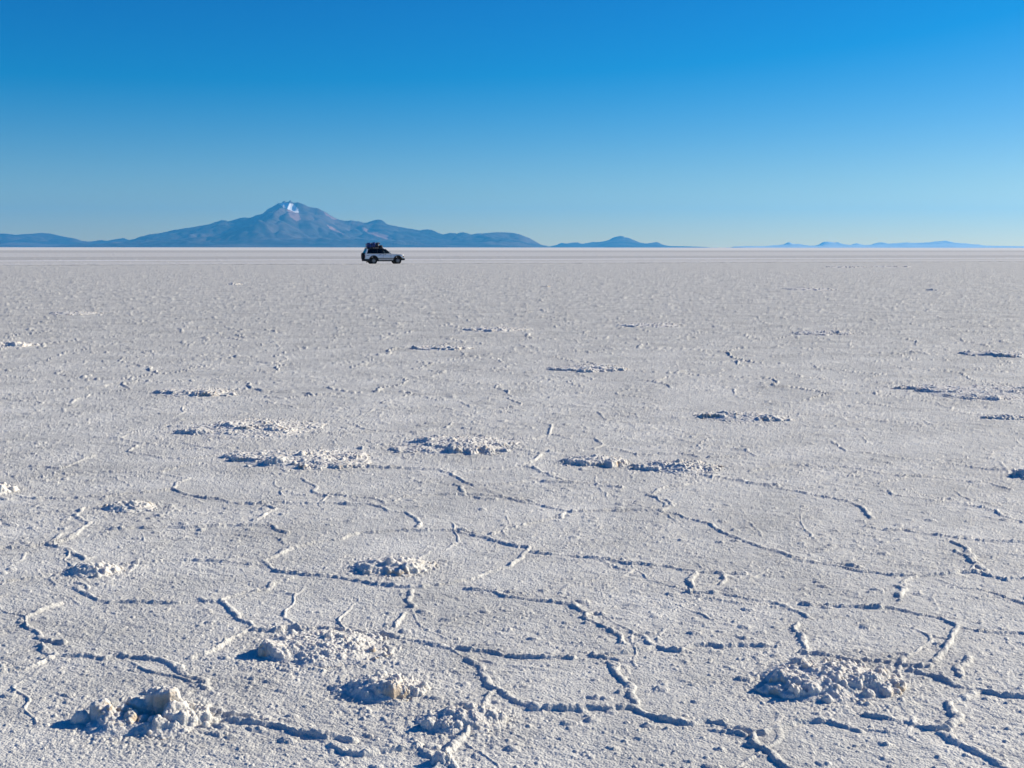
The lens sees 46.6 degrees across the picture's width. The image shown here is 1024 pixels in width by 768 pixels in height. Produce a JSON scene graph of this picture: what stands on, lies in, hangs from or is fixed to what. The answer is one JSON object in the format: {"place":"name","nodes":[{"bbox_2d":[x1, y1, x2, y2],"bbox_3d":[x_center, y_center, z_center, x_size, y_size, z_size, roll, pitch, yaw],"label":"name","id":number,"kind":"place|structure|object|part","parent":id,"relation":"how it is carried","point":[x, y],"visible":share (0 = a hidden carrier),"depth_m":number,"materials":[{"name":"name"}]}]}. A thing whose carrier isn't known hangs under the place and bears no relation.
{"place":"outdoors","nodes":[
{"label":"outdoors","id":0,"kind":"place"},
{"bbox_2d":[0,233,127,246],"bbox_3d":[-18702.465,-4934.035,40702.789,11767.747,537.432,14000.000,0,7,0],"label":"hills","id":1,"kind":"structure","parent":0,"point":[33,240],"depth_m":41283.19,"materials":[{"name":"blue stone"}]},
{"bbox_2d":[51,200,547,246],"bbox_3d":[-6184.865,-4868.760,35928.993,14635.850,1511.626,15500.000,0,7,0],"label":"volcano","id":2,"kind":"structure","parent":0,"point":[290,223],"depth_m":35002.47},
{"bbox_2d":[0,247,1023,767],"bbox_3d":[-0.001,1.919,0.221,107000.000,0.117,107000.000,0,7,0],"label":"salt flat","id":3,"kind":"structure","parent":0,"point":[856,509],"depth_m":9.05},
{"bbox_2d":[0,482,19,494],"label":"salt mound","id":4,"kind":"object","parent":3,"relation":"on","point":[5,488],"visible":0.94,"depth_m":9.52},
{"bbox_2d":[0,341,39,347],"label":"salt mound","id":5,"kind":"object","parent":3,"relation":"on","point":[9,344],"visible":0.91,"depth_m":23.40,"materials":[{"name":"white"}]},
{"bbox_2d":[50,311,102,314],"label":"salt mound","id":6,"kind":"object","parent":3,"relation":"on","point":[73,313],"visible":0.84,"depth_m":34.74,"materials":[{"name":"white"}]},
{"bbox_2d":[60,561,125,577],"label":"salt mound","id":7,"kind":"object","parent":3,"relation":"on","point":[92,569],"visible":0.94,"depth_m":7.11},
{"bbox_2d":[96,500,161,512],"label":"salt mound","id":8,"kind":"object","parent":3,"relation":"on","point":[133,506],"visible":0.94,"depth_m":8.86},
{"bbox_2d":[70,686,218,739],"bbox_3d":[-1.514,1.339,4.916,0.758,0.138,0.546,0,7,0],"label":"salt mound","id":9,"kind":"object","parent":3,"relation":"on","point":[164,712],"visible":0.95,"depth_m":4.88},
{"bbox_2d":[152,387,237,396],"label":"salt mound","id":10,"kind":"object","parent":3,"relation":"on","point":[199,392],"visible":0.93,"depth_m":15.79,"materials":[{"name":"white"}]},
{"bbox_2d":[173,418,326,439],"bbox_3d":[-2.819,0.443,12.851,2.128,0.105,2.022,0,7,0],"label":"salt mound","id":11,"kind":"object","parent":3,"relation":"on","point":[244,428],"visible":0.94,"depth_m":12.61,"materials":[{"name":"white"}]},
{"bbox_2d":[221,448,371,470],"bbox_3d":[-1.959,0.658,10.990,1.632,0.104,1.551,0,7,0],"label":"salt mound","id":12,"kind":"object","parent":3,"relation":"on","point":[310,459],"visible":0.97,"depth_m":10.82,"materials":[{"name":"white"}]},
{"bbox_2d":[254,627,391,668],"bbox_3d":[-0.924,1.265,5.818,0.938,0.081,0.797,0,7,0],"label":"salt mound","id":13,"kind":"object","parent":3,"relation":"on","point":[329,647],"visible":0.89,"depth_m":5.71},
{"bbox_2d":[329,670,431,702],"bbox_3d":[-0.583,1.326,5.267,0.589,0.085,0.442,0,7,0],"label":"salt mound","id":14,"kind":"object","parent":3,"relation":"on","point":[382,686],"visible":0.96,"depth_m":5.19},
{"bbox_2d":[361,247,404,263],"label":"off road car","id":15,"kind":"object","parent":3,"relation":"on","point":[374,255],"visible":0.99,"depth_m":137.88,"materials":[{"name":"silver metal"}]},
{"bbox_2d":[366,243,372,247],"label":"tarp bundle","id":16,"kind":"object","parent":15,"relation":"on","point":[369,245],"visible":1,"depth_m":137.64,"materials":[{"name":"blue fabric"}]},
{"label":"side window","id":17,"kind":"part","parent":15,"relation":"part of","materials":[{"name":"black glass"}]},
{"bbox_2d":[347,555,438,576],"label":"salt mound","id":18,"kind":"object","parent":3,"relation":"on","point":[399,565],"visible":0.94,"depth_m":7.19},
{"bbox_2d":[411,344,474,350],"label":"salt mound","id":19,"kind":"object","parent":3,"relation":"on","point":[440,347],"visible":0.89,"depth_m":22.82,"materials":[{"name":"white"}]},
{"bbox_2d":[430,751,455,765],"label":"salt mound","id":20,"kind":"object","parent":3,"relation":"on","point":[437,756],"visible":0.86,"depth_m":4.51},
{"bbox_2d":[92,259,813,261],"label":"tyre track","id":21,"kind":"structure","parent":3,"relation":"on","point":[475,260],"depth_m":176.26,"materials":[{"name":"white"}]},
{"bbox_2d":[390,434,520,454],"bbox_3d":[-0.576,0.572,11.778,1.727,0.096,1.554,0,7,0],"label":"salt mound","id":22,"kind":"object","parent":3,"relation":"on","point":[443,444],"visible":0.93,"depth_m":11.54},
{"bbox_2d":[415,702,512,734],"bbox_3d":[-0.204,1.368,4.907,0.525,0.084,0.394,0,7,0],"label":"salt mound","id":23,"kind":"object","parent":3,"relation":"on","point":[457,719],"visible":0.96,"depth_m":4.85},
{"bbox_2d":[462,326,532,331],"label":"salt mound","id":24,"kind":"object","parent":3,"relation":"on","point":[495,329],"visible":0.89,"depth_m":27.95,"materials":[{"name":"white"}]},
{"bbox_2d":[0,261,1023,265],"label":"tyre track","id":25,"kind":"structure","parent":3,"relation":"on","point":[499,263],"depth_m":141.53,"materials":[{"name":"white"}]},
{"bbox_2d":[91,261,974,264],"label":"tyre track","id":26,"kind":"structure","parent":3,"relation":"on","point":[686,262],"depth_m":151.09,"materials":[{"name":"white"}]},
{"bbox_2d":[546,364,627,372],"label":"salt mound","id":27,"kind":"object","parent":3,"relation":"on","point":[585,368],"visible":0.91,"depth_m":18.90,"materials":[{"name":"white"}]},
{"bbox_2d":[559,454,630,467],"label":"salt mound","id":28,"kind":"object","parent":3,"relation":"on","point":[600,460],"visible":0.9,"depth_m":10.72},
{"bbox_2d":[618,322,681,327],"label":"salt mound","id":29,"kind":"object","parent":3,"relation":"on","point":[652,324],"visible":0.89,"depth_m":29.57,"materials":[{"name":"white"}]},
{"bbox_2d":[627,459,725,474],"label":"salt mound","id":30,"kind":"object","parent":3,"relation":"on","point":[677,466],"visible":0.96,"depth_m":10.47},
{"bbox_2d":[693,410,793,422],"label":"salt mound","id":31,"kind":"object","parent":3,"relation":"on","point":[730,416],"visible":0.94,"depth_m":13.55,"materials":[{"name":"white"}]},
{"bbox_2d":[782,287,836,290],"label":"salt mound","id":32,"kind":"object","parent":3,"relation":"on","point":[813,289],"visible":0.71,"depth_m":54.92,"materials":[{"name":"white"}]},
{"bbox_2d":[790,330,854,335],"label":"salt mound","id":33,"kind":"object","parent":3,"relation":"on","point":[822,332],"visible":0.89,"depth_m":26.87,"materials":[{"name":"white"}]},
{"bbox_2d":[751,657,906,704],"bbox_3d":[1.421,1.313,5.376,0.896,0.087,0.761,0,7,0],"label":"salt mound","id":34,"kind":"object","parent":3,"relation":"on","point":[800,679],"visible":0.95,"depth_m":5.25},
{"bbox_2d":[826,266,864,267],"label":"salt mound","id":35,"kind":"object","parent":3,"relation":"on","point":[846,267],"visible":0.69,"depth_m":116.23,"materials":[{"name":"white"}]},
{"bbox_2d":[891,384,1023,400],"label":"salt mound","id":36,"kind":"object","parent":3,"relation":"on","point":[992,392],"visible":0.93,"depth_m":15.91,"materials":[{"name":"white"}]},
{"bbox_2d":[957,350,1023,357],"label":"salt mound","id":37,"kind":"object","parent":3,"relation":"on","point":[1005,353],"visible":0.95,"depth_m":21.57,"materials":[{"name":"white"}]},
{"bbox_2d":[980,414,1023,419],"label":"salt mound","id":38,"kind":"object","parent":3,"relation":"on","point":[1008,417],"visible":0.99,"depth_m":13.62,"materials":[{"name":"white"}]},
{"bbox_2d":[1011,469,1023,477],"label":"salt mound","id":39,"kind":"object","parent":3,"relation":"on","point":[1018,473],"visible":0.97,"depth_m":10.17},
{"bbox_2d":[0,0,1023,247],"label":"sky","id":40,"kind":"structure","parent":0,"point":[696,123],"materials":[{"name":"blue"}]},
{"bbox_2d":[549,236,710,247],"bbox_3d":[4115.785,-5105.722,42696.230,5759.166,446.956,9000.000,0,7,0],"label":"hills","id":41,"kind":"structure","parent":0,"point":[619,242],"depth_m":41975.86,"materials":[{"name":"blue stone"}]},
{"bbox_2d":[730,241,1023,247],"bbox_3d":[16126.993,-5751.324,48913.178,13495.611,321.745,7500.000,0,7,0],"label":"hills","id":42,"kind":"structure","parent":0,"point":[942,244],"depth_m":48567.95,"materials":[{"name":"blue stone"}]},
{"bbox_2d":[870,266,910,266],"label":"salt mound","id":43,"kind":"object","parent":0,"point":[890,266],"visible":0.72,"depth_m":119.48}
]}

